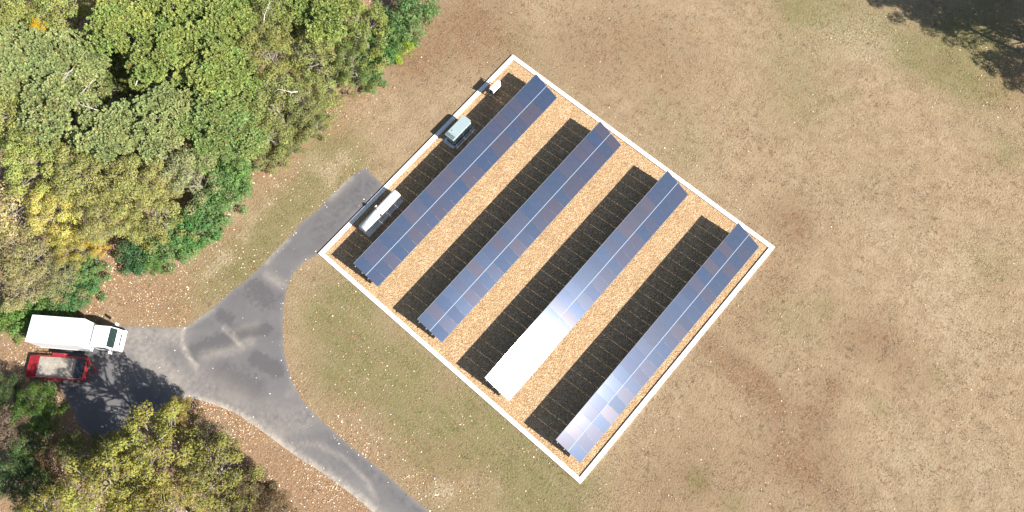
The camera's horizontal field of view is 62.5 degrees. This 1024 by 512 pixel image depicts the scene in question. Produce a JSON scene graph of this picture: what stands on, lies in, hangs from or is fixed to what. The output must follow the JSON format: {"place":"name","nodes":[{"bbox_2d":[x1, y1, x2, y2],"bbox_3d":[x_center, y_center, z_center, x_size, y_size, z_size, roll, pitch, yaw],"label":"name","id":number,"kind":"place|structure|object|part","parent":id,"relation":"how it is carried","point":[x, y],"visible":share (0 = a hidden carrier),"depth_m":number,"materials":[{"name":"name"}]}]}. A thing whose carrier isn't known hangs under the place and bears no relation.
{"place":"outdoors","nodes":[
{"label":"outdoors","id":0,"kind":"place"},
{"bbox_2d":[52,168,428,511],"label":"driveway","id":1,"kind":"structure","parent":0,"point":[232,345],"depth_m":76.75,"materials":[{"name":"grey asphalt"}]},
{"bbox_2d":[25,353,99,382],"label":"utility trailer","id":2,"kind":"object","parent":1,"relation":"on","point":[57,367],"visible":0.94,"depth_m":76.89,"materials":[{"name":"red paint"}]},
{"bbox_2d":[25,315,126,354],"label":"box truck","id":3,"kind":"object","parent":1,"relation":"on","point":[68,333],"visible":1,"depth_m":75.31,"materials":[{"name":"metal"}]},
{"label":"door","id":4,"kind":"part","parent":3,"relation":"part of","materials":[{"name":"white metal"}]},
{"bbox_2d":[0,0,1023,511],"bbox_3d":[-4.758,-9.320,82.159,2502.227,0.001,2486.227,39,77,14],"label":"ground","id":5,"kind":"structure","parent":0,"point":[956,456],"depth_m":77.64,"materials":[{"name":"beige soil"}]},
{"bbox_2d":[0,372,25,409],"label":"leafy tree","id":6,"kind":"object","parent":5,"relation":"on","point":[13,387],"visible":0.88,"depth_m":74.03,"materials":[{"name":"green plant"}]},
{"bbox_2d":[0,295,35,344],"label":"shrub","id":7,"kind":"object","parent":5,"relation":"on","point":[4,321],"visible":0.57,"depth_m":77.31,"materials":[{"name":"green plant"}]},
{"bbox_2d":[0,400,44,453],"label":"leafy tree","id":8,"kind":"object","parent":5,"relation":"on","point":[5,416],"visible":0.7,"depth_m":71.81,"materials":[{"name":"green plant"}]},
{"bbox_2d":[0,446,49,500],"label":"leafy tree","id":9,"kind":"object","parent":5,"relation":"on","point":[7,474],"visible":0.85,"depth_m":70.59,"materials":[{"name":"green plant"}]},
{"bbox_2d":[0,86,54,155],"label":"leafy tree","id":10,"kind":"object","parent":5,"relation":"on","point":[11,124],"visible":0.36,"depth_m":74.20,"materials":[{"name":"green plant"}]},
{"bbox_2d":[0,0,57,42],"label":"leafy tree","id":11,"kind":"object","parent":5,"relation":"on","point":[7,17],"visible":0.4,"depth_m":77.11,"materials":[{"name":"green plant"}]},
{"bbox_2d":[0,180,58,251],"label":"leafy tree","id":12,"kind":"object","parent":5,"relation":"on","point":[4,208],"visible":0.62,"depth_m":73.94,"materials":[{"name":"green plant"}]},
{"bbox_2d":[0,264,62,312],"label":"leafy tree","id":13,"kind":"object","parent":5,"relation":"on","point":[17,304],"visible":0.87,"depth_m":75.15,"materials":[{"name":"green plant"}]},
{"bbox_2d":[0,220,64,288],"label":"leafy tree","id":14,"kind":"object","parent":5,"relation":"on","point":[16,254],"visible":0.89,"depth_m":73.98,"materials":[{"name":"green plant"}]},
{"bbox_2d":[5,294,61,338],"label":"shrub","id":15,"kind":"object","parent":5,"relation":"on","point":[18,324],"visible":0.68,"depth_m":77.02,"materials":[{"name":"green plant"}]},
{"bbox_2d":[6,422,68,469],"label":"leafy tree","id":16,"kind":"object","parent":5,"relation":"on","point":[26,446],"visible":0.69,"depth_m":71.50,"materials":[{"name":"green plant"}]},
{"bbox_2d":[7,380,68,436],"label":"leafy tree","id":17,"kind":"object","parent":5,"relation":"on","point":[43,404],"visible":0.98,"depth_m":72.50,"materials":[{"name":"green plant"}]},
{"bbox_2d":[0,21,76,115],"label":"pine tree","id":18,"kind":"object","parent":5,"relation":"on","point":[17,63],"visible":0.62,"depth_m":73.94,"materials":[{"name":"green plant"}]},
{"bbox_2d":[0,127,80,209],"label":"leafy tree","id":19,"kind":"object","parent":5,"relation":"on","point":[11,154],"visible":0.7,"depth_m":72.58,"materials":[{"name":"green plant"}]},
{"bbox_2d":[29,17,52,30],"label":"leafy tree","id":20,"kind":"object","parent":5,"relation":"on","point":[35,21],"visible":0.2,"depth_m":75.87,"materials":[{"name":"yellow plant"}]},
{"bbox_2d":[9,467,78,511],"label":"leafy tree","id":21,"kind":"object","parent":5,"relation":"on","point":[22,491],"visible":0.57,"depth_m":69.78,"materials":[{"name":"green plant"}]},
{"bbox_2d":[28,433,74,482],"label":"leafy tree","id":22,"kind":"object","parent":5,"relation":"on","point":[50,454],"visible":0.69,"depth_m":71.43,"materials":[{"name":"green plant"}]},
{"bbox_2d":[18,480,86,511],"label":"leafy tree","id":23,"kind":"object","parent":5,"relation":"on","point":[45,497],"visible":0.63,"depth_m":66.80,"materials":[{"name":"green plant"}]},
{"bbox_2d":[32,283,80,317],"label":"shrub","id":24,"kind":"object","parent":5,"relation":"on","point":[67,313],"visible":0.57,"depth_m":77.26,"materials":[{"name":"green plant"}]},
{"bbox_2d":[35,253,88,303],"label":"leafy tree","id":25,"kind":"object","parent":5,"relation":"on","point":[55,276],"visible":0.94,"depth_m":75.39,"materials":[{"name":"green plant"}]},
{"bbox_2d":[24,177,102,245],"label":"leafy tree","id":26,"kind":"object","parent":5,"relation":"on","point":[51,205],"visible":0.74,"depth_m":73.17,"materials":[{"name":"yellow plant"}]},
{"bbox_2d":[16,70,114,166],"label":"pine tree","id":27,"kind":"object","parent":5,"relation":"on","point":[60,107],"visible":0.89,"depth_m":72.94,"materials":[{"name":"green plant"}]},
{"bbox_2d":[19,0,113,71],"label":"leafy tree","id":28,"kind":"object","parent":5,"relation":"on","point":[58,17],"visible":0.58,"depth_m":77.13,"materials":[{"name":"green plant"}]},
{"bbox_2d":[24,28,117,101],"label":"pine tree","id":29,"kind":"object","parent":5,"relation":"on","point":[72,58],"visible":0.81,"depth_m":74.69,"materials":[{"name":"green plant"}]},
{"bbox_2d":[47,216,99,268],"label":"leafy tree","id":30,"kind":"object","parent":5,"relation":"on","point":[69,246],"visible":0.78,"depth_m":75.07,"materials":[{"name":"yellow plant"}]},
{"bbox_2d":[53,267,107,312],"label":"shrub","id":31,"kind":"object","parent":5,"relation":"on","point":[82,300],"visible":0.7,"depth_m":77.54,"materials":[{"name":"green plant"}]},
{"bbox_2d":[53,429,109,473],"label":"leafy tree","id":32,"kind":"object","parent":5,"relation":"on","point":[74,449],"visible":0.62,"depth_m":70.84,"materials":[{"name":"green plant"}]},
{"bbox_2d":[70,268,99,297],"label":"shrub","id":33,"kind":"object","parent":5,"relation":"on","point":[90,294],"visible":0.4,"depth_m":78.49,"materials":[{"name":"green plant"}]},
{"bbox_2d":[63,252,111,288],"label":"shrub","id":34,"kind":"object","parent":5,"relation":"on","point":[86,264],"visible":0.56,"depth_m":78.36,"materials":[{"name":"green plant"}]},
{"bbox_2d":[43,142,135,214],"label":"leafy tree","id":35,"kind":"object","parent":5,"relation":"on","point":[86,178],"visible":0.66,"depth_m":72.30,"materials":[{"name":"green plant"}]},
{"bbox_2d":[85,238,110,258],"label":"leafy tree","id":36,"kind":"object","parent":5,"relation":"on","point":[97,247],"visible":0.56,"depth_m":78.31,"materials":[{"name":"yellow plant"}]},
{"bbox_2d":[56,439,156,511],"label":"leafy tree","id":37,"kind":"object","parent":5,"relation":"on","point":[95,478],"visible":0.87,"depth_m":62.66,"materials":[{"name":"yellow plant"}]},
{"bbox_2d":[71,187,143,245],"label":"leafy tree","id":38,"kind":"object","parent":5,"relation":"on","point":[101,223],"visible":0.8,"depth_m":73.12,"materials":[{"name":"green plant"}]},
{"bbox_2d":[68,94,162,182],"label":"pine tree","id":39,"kind":"object","parent":5,"relation":"on","point":[111,124],"visible":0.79,"depth_m":72.25,"materials":[{"name":"green plant"}]},
{"bbox_2d":[86,428,153,482],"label":"leafy tree","id":40,"kind":"object","parent":5,"relation":"on","point":[94,452],"visible":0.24,"depth_m":69.88,"materials":[{"name":"green plant"}]},
{"bbox_2d":[100,63,155,107],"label":"leafy tree","id":41,"kind":"object","parent":5,"relation":"on","point":[124,89],"visible":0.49,"depth_m":77.83,"materials":[{"name":"green plant"}]},
{"bbox_2d":[83,0,177,90],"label":"pine tree","id":42,"kind":"object","parent":5,"relation":"on","point":[117,24],"visible":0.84,"depth_m":74.13,"materials":[{"name":"green plant"}]},
{"bbox_2d":[93,453,175,511],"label":"leafy tree","id":43,"kind":"object","parent":5,"relation":"on","point":[130,486],"visible":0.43,"depth_m":65.80,"materials":[{"name":"green plant"}]},
{"bbox_2d":[91,152,183,225],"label":"leafy tree","id":44,"kind":"object","parent":5,"relation":"on","point":[131,181],"visible":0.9,"depth_m":72.31,"materials":[{"name":"green plant"}]},
{"bbox_2d":[113,230,165,276],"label":"shrub","id":45,"kind":"object","parent":5,"relation":"on","point":[136,269],"visible":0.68,"depth_m":78.42,"materials":[{"name":"green plant"}]},
{"bbox_2d":[141,245,166,275],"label":"shrub","id":46,"kind":"object","parent":5,"relation":"on","point":[155,266],"visible":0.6,"depth_m":78.92,"materials":[{"name":"green plant"}]},
{"bbox_2d":[109,399,213,490],"bbox_3d":[-27.613,15.660,68.785,6.510,11.734,6.818,-41,74,-10],"label":"leafy tree","id":47,"kind":"object","parent":5,"relation":"on","point":[138,449],"visible":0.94,"depth_m":64.56,"materials":[{"name":"yellow plant"}]},
{"bbox_2d":[126,183,199,253],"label":"leafy tree","id":48,"kind":"object","parent":5,"relation":"on","point":[159,233],"visible":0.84,"depth_m":74.94,"materials":[{"name":"green plant"}]},
{"bbox_2d":[120,473,209,511],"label":"leafy tree","id":49,"kind":"object","parent":5,"relation":"on","point":[182,502],"visible":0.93,"depth_m":64.23,"materials":[{"name":"green plant"}]},
{"bbox_2d":[124,22,206,98],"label":"pine tree","id":50,"kind":"object","parent":5,"relation":"on","point":[147,54],"visible":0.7,"depth_m":73.64,"materials":[{"name":"green plant"}]},
{"bbox_2d":[124,81,214,168],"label":"pine tree","id":51,"kind":"object","parent":5,"relation":"on","point":[155,110],"visible":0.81,"depth_m":72.72,"materials":[{"name":"green plant"}]},
{"bbox_2d":[133,0,206,55],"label":"pine tree","id":52,"kind":"object","parent":5,"relation":"on","point":[177,10],"visible":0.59,"depth_m":75.52,"materials":[{"name":"green plant"}]},
{"bbox_2d":[139,218,201,274],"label":"shrub","id":53,"kind":"object","parent":5,"relation":"on","point":[169,256],"visible":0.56,"depth_m":78.39,"materials":[{"name":"green plant"}]},
{"bbox_2d":[162,395,205,429],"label":"leafy tree","id":54,"kind":"object","parent":5,"relation":"on","point":[183,414],"visible":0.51,"depth_m":70.40,"materials":[{"name":"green plant"}]},
{"bbox_2d":[166,228,206,261],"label":"shrub","id":55,"kind":"object","parent":5,"relation":"on","point":[194,255],"visible":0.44,"depth_m":79.03,"materials":[{"name":"green plant"}]},
{"bbox_2d":[151,134,226,215],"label":"leafy tree","id":56,"kind":"object","parent":5,"relation":"on","point":[186,174],"visible":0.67,"depth_m":74.50,"materials":[{"name":"green plant"}]},
{"bbox_2d":[165,204,221,252],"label":"shrub","id":57,"kind":"object","parent":5,"relation":"on","point":[188,227],"visible":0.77,"depth_m":78.75,"materials":[{"name":"green plant"}]},
{"bbox_2d":[182,191,232,245],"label":"shrub","id":58,"kind":"object","parent":5,"relation":"on","point":[224,221],"visible":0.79,"depth_m":79.15,"materials":[{"name":"green plant"}]},
{"bbox_2d":[179,419,237,469],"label":"leafy tree","id":59,"kind":"object","parent":5,"relation":"on","point":[206,439],"visible":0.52,"depth_m":68.67,"materials":[{"name":"green plant"}]},
{"bbox_2d":[202,194,233,221],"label":"shrub","id":60,"kind":"object","parent":5,"relation":"on","point":[230,201],"visible":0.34,"depth_m":80.13,"materials":[{"name":"green plant"}]},
{"bbox_2d":[173,430,266,511],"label":"leafy tree","id":61,"kind":"object","parent":5,"relation":"on","point":[209,468],"visible":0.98,"depth_m":65.58,"materials":[{"name":"yellow plant"}]},
{"bbox_2d":[172,82,268,174],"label":"pine tree","id":62,"kind":"object","parent":5,"relation":"on","point":[217,130],"visible":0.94,"depth_m":73.29,"materials":[{"name":"green plant"}]},
{"bbox_2d":[172,40,273,124],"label":"pine tree","id":63,"kind":"object","parent":5,"relation":"on","point":[214,68],"visible":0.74,"depth_m":73.40,"materials":[{"name":"green plant"}]},
{"bbox_2d":[197,168,253,214],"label":"shrub","id":64,"kind":"object","parent":5,"relation":"on","point":[225,192],"visible":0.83,"depth_m":79.88,"materials":[{"name":"green plant"}]},
{"bbox_2d":[178,0,273,76],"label":"pine tree","id":65,"kind":"object","parent":5,"relation":"on","point":[222,21],"visible":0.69,"depth_m":74.67,"materials":[{"name":"green plant"}]},
{"bbox_2d":[207,153,253,193],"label":"shrub","id":66,"kind":"object","parent":5,"relation":"on","point":[221,166],"visible":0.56,"depth_m":80.36,"materials":[{"name":"green plant"}]},
{"bbox_2d":[220,163,251,191],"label":"shrub","id":67,"kind":"object","parent":5,"relation":"on","point":[247,173],"visible":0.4,"depth_m":81.03,"materials":[{"name":"green plant"}]},
{"bbox_2d":[220,133,268,178],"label":"leafy tree","id":68,"kind":"object","parent":5,"relation":"on","point":[238,163],"visible":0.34,"depth_m":79.38,"materials":[{"name":"green plant"}]},
{"bbox_2d":[209,484,281,511],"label":"leafy tree","id":69,"kind":"object","parent":5,"relation":"on","point":[232,507],"visible":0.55,"depth_m":67.63,"materials":[{"name":"green plant"}]},
{"bbox_2d":[226,463,267,499],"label":"leafy tree","id":70,"kind":"object","parent":5,"relation":"on","point":[259,487],"visible":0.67,"depth_m":68.10,"materials":[{"name":"green plant"}]},
{"bbox_2d":[243,137,274,172],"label":"leafy tree","id":71,"kind":"object","parent":5,"relation":"on","point":[260,162],"visible":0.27,"depth_m":81.59,"materials":[{"name":"green plant"}]},
{"bbox_2d":[233,14,306,96],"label":"leafy tree","id":72,"kind":"object","parent":5,"relation":"on","point":[266,43],"visible":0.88,"depth_m":75.77,"materials":[{"name":"green plant"}]},
{"bbox_2d":[244,112,298,174],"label":"leafy tree","id":73,"kind":"object","parent":5,"relation":"on","point":[271,139],"visible":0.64,"depth_m":78.79,"materials":[{"name":"green plant"}]},
{"bbox_2d":[244,479,298,511],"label":"leafy tree","id":74,"kind":"object","parent":5,"relation":"on","point":[267,498],"visible":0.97,"depth_m":67.86,"materials":[{"name":"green plant"}]},
{"bbox_2d":[233,64,314,159],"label":"leafy tree","id":75,"kind":"object","parent":5,"relation":"on","point":[274,105],"visible":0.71,"depth_m":76.09,"materials":[{"name":"green plant"}]},
{"bbox_2d":[243,0,312,60],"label":"leafy tree","id":76,"kind":"object","parent":5,"relation":"on","point":[274,9],"visible":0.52,"depth_m":76.29,"materials":[{"name":"green plant"}]},
{"bbox_2d":[272,126,307,163],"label":"leafy tree","id":77,"kind":"object","parent":5,"relation":"on","point":[291,151],"visible":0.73,"depth_m":80.65,"materials":[{"name":"green plant"}]},
{"bbox_2d":[278,79,337,142],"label":"leafy tree","id":78,"kind":"object","parent":5,"relation":"on","point":[305,90],"visible":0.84,"depth_m":78.74,"materials":[{"name":"green plant"}]},
{"bbox_2d":[286,69,338,117],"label":"leafy tree","id":79,"kind":"object","parent":5,"relation":"on","point":[316,79],"visible":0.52,"depth_m":80.76,"materials":[{"name":"green plant"}]},
{"bbox_2d":[295,107,331,141],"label":"leafy tree","id":80,"kind":"object","parent":5,"relation":"on","point":[303,122],"visible":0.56,"depth_m":81.18,"materials":[{"name":"green plant"}]},
{"bbox_2d":[290,23,354,110],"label":"leafy tree","id":81,"kind":"object","parent":5,"relation":"on","point":[311,45],"visible":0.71,"depth_m":78.42,"materials":[{"name":"green plant"}]},
{"bbox_2d":[284,0,368,59],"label":"pine tree","id":82,"kind":"object","parent":5,"relation":"on","point":[324,13],"visible":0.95,"depth_m":76.19,"materials":[{"name":"green plant"}]},
{"bbox_2d":[324,56,357,88],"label":"leafy tree","id":83,"kind":"object","parent":5,"relation":"on","point":[337,69],"visible":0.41,"depth_m":83.05,"materials":[{"name":"green plant"}]},
{"bbox_2d":[333,41,377,97],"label":"leafy tree","id":84,"kind":"object","parent":5,"relation":"on","point":[346,52],"visible":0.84,"depth_m":81.04,"materials":[{"name":"green plant"}]},
{"bbox_2d":[332,0,394,73],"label":"leafy tree","id":85,"kind":"object","parent":5,"relation":"on","point":[372,15],"visible":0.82,"depth_m":79.55,"materials":[{"name":"green plant"}]},
{"bbox_2d":[344,50,388,93],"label":"shrub","id":86,"kind":"object","parent":5,"relation":"on","point":[377,78],"visible":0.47,"depth_m":83.92,"materials":[{"name":"green plant"}]},
{"bbox_2d":[355,31,398,73],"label":"shrub","id":87,"kind":"object","parent":5,"relation":"on","point":[390,51],"visible":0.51,"depth_m":83.41,"materials":[{"name":"green plant"}]},
{"bbox_2d":[368,18,415,55],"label":"shrub","id":88,"kind":"object","parent":5,"relation":"on","point":[394,39],"visible":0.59,"depth_m":84.12,"materials":[{"name":"green plant"}]},
{"bbox_2d":[375,0,426,47],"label":"shrub","id":89,"kind":"object","parent":5,"relation":"on","point":[405,24],"visible":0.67,"depth_m":84.56,"materials":[{"name":"green plant"}]},
{"bbox_2d":[387,32,415,64],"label":"shrub","id":90,"kind":"object","parent":5,"relation":"on","point":[398,59],"visible":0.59,"depth_m":84.52,"materials":[{"name":"green plant"}]},
{"bbox_2d":[397,0,440,26],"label":"shrub","id":91,"kind":"object","parent":5,"relation":"on","point":[428,9],"visible":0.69,"depth_m":85.57,"materials":[{"name":"green plant"}]},
{"bbox_2d":[0,0,1023,511],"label":"fallen leaves","id":92,"kind":"object","parent":5,"relation":"on","point":[320,358],"visible":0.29,"depth_m":75.97,"materials":[{"name":"brown plant"}]},
{"bbox_2d":[325,60,767,476],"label":"gravel","id":93,"kind":"structure","parent":5,"relation":"on","point":[553,395],"depth_m":78.27,"materials":[{"name":"brown gravel"}]},
{"bbox_2d":[359,198,403,236],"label":"concrete pad","id":94,"kind":"object","parent":93,"relation":"on","point":[380,221],"visible":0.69,"depth_m":80.47,"materials":[{"name":"grey concrete"}]},
{"bbox_2d":[359,190,401,232],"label":"gas tank","id":95,"kind":"object","parent":94,"relation":"on","point":[380,210],"visible":1,"depth_m":79.51,"materials":[{"name":"metal"}]},
{"bbox_2d":[353,74,556,286],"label":"solar array","id":96,"kind":"object","parent":93,"relation":"on","point":[407,231],"visible":1,"depth_m":79.59,"materials":[{"name":"blue"}]},
{"bbox_2d":[443,127,472,148],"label":"concrete pad","id":97,"kind":"object","parent":93,"relation":"on","point":[449,144],"visible":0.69,"depth_m":82.71,"materials":[{"name":"grey concrete"}]},
{"bbox_2d":[445,116,471,145],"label":"generator","id":98,"kind":"object","parent":97,"relation":"on","point":[458,130],"visible":1,"depth_m":81.77,"materials":[{"name":"paint"}]},
{"bbox_2d":[456,129,475,148],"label":"cable trough","id":99,"kind":"object","parent":93,"relation":"on","point":[465,138],"visible":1,"depth_m":82.80,"materials":[{"name":"concrete"}]},
{"bbox_2d":[489,79,500,97],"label":"electrical rack","id":100,"kind":"object","parent":93,"relation":"on","point":[494,87],"visible":1,"depth_m":82.87,"materials":[{"name":"metal"}]},
{"bbox_2d":[418,122,620,341],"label":"solar array","id":101,"kind":"object","parent":93,"relation":"on","point":[484,270],"visible":1,"depth_m":77.61,"materials":[{"name":"photovoltaic glass"},{"name":"galvanised steel"}]},
{"bbox_2d":[484,170,687,400],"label":"solar array","id":102,"kind":"object","parent":93,"relation":"on","point":[536,343],"visible":1,"depth_m":75.58,"materials":[{"name":"photovoltaic glass"},{"name":"galvanised steel"}]},
{"bbox_2d":[556,223,758,462],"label":"solar array","id":103,"kind":"object","parent":93,"relation":"on","point":[597,415],"visible":1,"depth_m":73.59,"materials":[{"name":"photovoltaic glass"},{"name":"galvanised steel"}]},
{"bbox_2d":[318,55,774,483],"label":"kerb wall","id":104,"kind":"structure","parent":5,"relation":"on","point":[527,434],"depth_m":77.81,"materials":[{"name":"white paint"}]}
]}

